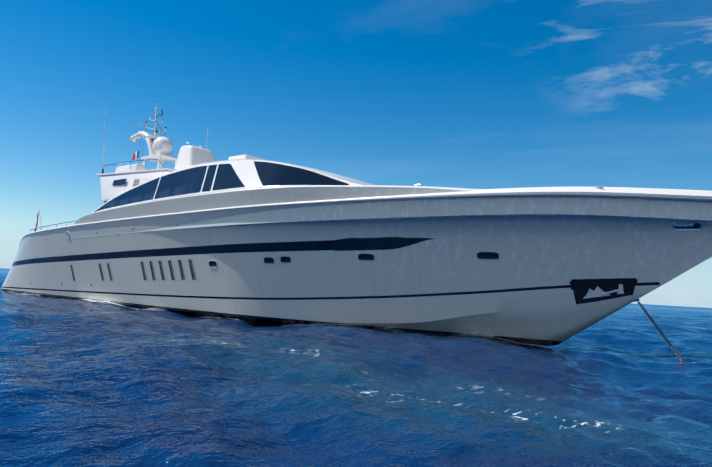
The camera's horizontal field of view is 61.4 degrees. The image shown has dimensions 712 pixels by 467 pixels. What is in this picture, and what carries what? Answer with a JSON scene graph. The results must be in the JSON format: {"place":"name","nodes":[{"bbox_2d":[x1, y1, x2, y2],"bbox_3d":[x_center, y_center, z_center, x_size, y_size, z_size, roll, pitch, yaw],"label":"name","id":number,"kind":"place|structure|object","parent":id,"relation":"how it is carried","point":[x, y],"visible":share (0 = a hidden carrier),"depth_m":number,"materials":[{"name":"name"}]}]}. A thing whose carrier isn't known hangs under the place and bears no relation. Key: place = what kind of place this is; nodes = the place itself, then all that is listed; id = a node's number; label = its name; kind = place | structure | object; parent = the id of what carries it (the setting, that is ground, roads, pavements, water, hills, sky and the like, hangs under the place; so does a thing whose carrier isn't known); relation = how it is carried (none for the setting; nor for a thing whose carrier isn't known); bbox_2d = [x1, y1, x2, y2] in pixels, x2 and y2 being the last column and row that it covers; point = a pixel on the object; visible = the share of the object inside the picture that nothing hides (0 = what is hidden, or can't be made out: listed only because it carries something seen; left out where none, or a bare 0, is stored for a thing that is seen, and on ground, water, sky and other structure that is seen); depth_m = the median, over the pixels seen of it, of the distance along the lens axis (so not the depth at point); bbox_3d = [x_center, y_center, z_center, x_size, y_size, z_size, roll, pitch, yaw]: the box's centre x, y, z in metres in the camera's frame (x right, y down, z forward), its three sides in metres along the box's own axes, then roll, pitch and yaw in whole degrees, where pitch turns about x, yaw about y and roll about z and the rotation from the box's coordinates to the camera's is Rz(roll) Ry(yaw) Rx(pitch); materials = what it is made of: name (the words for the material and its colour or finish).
{"place":"outdoors","nodes":[
{"label":"outdoors","id":0,"kind":"place"},
{"bbox_2d":[112,178,152,185],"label":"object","id":1,"kind":"object","parent":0,"point":[119,181],"visible":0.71,"depth_m":26.56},
{"bbox_2d":[0,268,711,466],"bbox_3d":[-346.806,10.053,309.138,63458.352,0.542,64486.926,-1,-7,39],"label":"sea","id":2,"kind":"structure","parent":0,"point":[85,383],"depth_m":7.09,"materials":[{"name":"liquid"}]},
{"bbox_2d":[6,291,548,346],"bbox_3d":[-7.817,3.035,24.005,30.446,0.439,2.271,0,-6,35],"label":"waterline foam","id":3,"kind":"object","parent":2,"relation":"on","point":[487,335],"visible":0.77,"depth_m":19.16,"materials":[{"name":"white"}]},
{"bbox_2d":[0,196,711,345],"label":"yacht hull","id":4,"kind":"object","parent":2,"relation":"on","point":[546,248],"visible":0.83,"depth_m":17.42,"materials":[{"name":"paint"}]},
{"bbox_2d":[30,220,76,231],"bbox_3d":[-12.248,0.106,31.020,5.346,0.551,7.125,-1,-7,39],"label":"stern railing","id":5,"kind":"object","parent":4,"relation":"on","point":[50,225],"visible":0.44,"depth_m":28.26,"materials":[{"name":"silver metal"}]},
{"bbox_2d":[70,259,195,280],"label":"hull vents","id":6,"kind":"object","parent":4,"relation":"on","point":[192,271],"visible":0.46,"depth_m":22.77,"materials":[{"name":"black metal"}]},
{"bbox_2d":[74,159,481,224],"bbox_3d":[-2.449,-1.337,23.191,20.200,2.555,7.514,-1,-7,39],"label":"deckhouse","id":7,"kind":"object","parent":4,"relation":"on","point":[252,192],"visible":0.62,"depth_m":19.71,"materials":[{"name":"paint"}]},
{"bbox_2d":[96,142,214,200],"bbox_3d":[-8.344,-2.682,28.204,6.165,2.912,5.205,-1,-7,39],"label":"flybridge","id":8,"kind":"object","parent":7,"relation":"on","point":[189,155],"visible":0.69,"depth_m":26.89,"materials":[{"name":"white paint"}]},
{"bbox_2d":[103,104,105,168],"bbox_3d":[-11.968,-4.520,28.499,0.406,3.523,0.044,-1,-7,39],"label":"whip antenna","id":9,"kind":"object","parent":8,"relation":"on","point":[104,140],"visible":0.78,"depth_m":28.49,"materials":[{"name":"white paint"}]},
{"bbox_2d":[102,159,160,170],"bbox_3d":[-8.597,-2.793,28.427,4.926,0.386,4.636,-1,-7,39],"label":"railing","id":10,"kind":"object","parent":8,"relation":"on","point":[130,161],"visible":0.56,"depth_m":26.61,"materials":[{"name":"silver metal"}]},
{"bbox_2d":[130,103,176,169],"bbox_3d":[-10.290,-4.525,30.050,3.710,4.104,1.398,-1,-7,39],"label":"radar mast","id":11,"kind":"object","parent":8,"relation":"on","point":[160,148],"depth_m":29.31,"materials":[{"name":"white plastic"}]},
{"bbox_2d":[132,151,138,159],"bbox_3d":[-11.276,-4.005,30.717,0.516,0.467,0.092,-1,-7,39],"label":"french flag","id":12,"kind":"object","parent":11,"relation":"attached to","point":[136,155],"visible":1,"depth_m":30.73,"materials":[{"name":"multicoloured fabric"}]},
{"bbox_2d":[130,110,173,155],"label":"mast instruments","id":13,"kind":"object","parent":11,"relation":"on","point":[156,131],"visible":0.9,"depth_m":29.50,"materials":[{"name":"grey metal"}]},
{"bbox_2d":[93,163,245,211],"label":"deckhouse window frames","id":14,"kind":"structure","parent":7,"relation":"attached to","point":[180,195],"depth_m":22.35,"materials":[{"name":"white metal"}]},
{"bbox_2d":[93,161,348,212],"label":"deckhouse windows","id":15,"kind":"structure","parent":7,"relation":"in","point":[187,181],"depth_m":21.62,"materials":[{"name":"glass"}]},
{"bbox_2d":[228,154,268,160],"bbox_3d":[-4.180,-2.754,23.633,1.094,0.390,1.394,-1,-7,39],"label":"roof hatch","id":16,"kind":"object","parent":7,"relation":"on","point":[245,156],"visible":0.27,"depth_m":23.06,"materials":[{"name":"white paint"}]},
{"bbox_2d":[19,187,711,245],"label":"sheer cap rail","id":17,"kind":"object","parent":4,"relation":"on","point":[684,194],"visible":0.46,"depth_m":14.86,"materials":[{"name":"white paint"}]},
{"bbox_2d":[333,237,435,250],"bbox_3d":[2.148,0.537,19.169,3.350,0.453,4.962,-1,-7,39],"label":"teardrop hull window","id":18,"kind":"structure","parent":4,"relation":"on","point":[378,243],"depth_m":17.69,"materials":[{"name":"black glass"}]},
{"bbox_2d":[66,221,702,267],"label":"hull ports and fairleads","id":19,"kind":"object","parent":4,"relation":"on","point":[480,255],"visible":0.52,"depth_m":17.75,"materials":[{"name":"black metal"}]},
{"bbox_2d":[571,278,635,304],"bbox_3d":[6.499,1.506,15.472,1.465,0.742,1.229,-1,-7,39],"label":"anchor pocket","id":20,"kind":"object","parent":4,"relation":"attached to","point":[580,295],"visible":0.48,"depth_m":15.25,"materials":[{"name":"black metal"}]},
{"bbox_2d":[583,284,623,298],"bbox_3d":[6.279,1.474,15.209,0.968,0.420,0.105,1,-6,25],"label":"anchor","id":21,"kind":"object","parent":20,"relation":"in","point":[597,292],"visible":0.96,"depth_m":15.23,"materials":[{"name":"white metal"}]},
{"bbox_2d":[569,279,637,289],"bbox_3d":[6.500,1.337,15.494,1.548,0.345,1.202,-1,-7,39],"label":"anchor pocket rim","id":22,"kind":"object","parent":20,"relation":"attached to","point":[594,284],"visible":0.83,"depth_m":15.24,"materials":[{"name":"black metal"}]},
{"bbox_2d":[637,300,684,362],"bbox_3d":[7.254,2.365,14.224,0.091,1.651,1.626,5,-6,-21],"label":"anchor chain","id":23,"kind":"object","parent":4,"relation":"attached to","point":[659,330],"visible":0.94,"depth_m":14.22,"materials":[{"name":"grey metal"}]},
{"bbox_2d":[0,0,711,307],"label":"sky","id":24,"kind":"structure","parent":0,"point":[475,94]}
]}

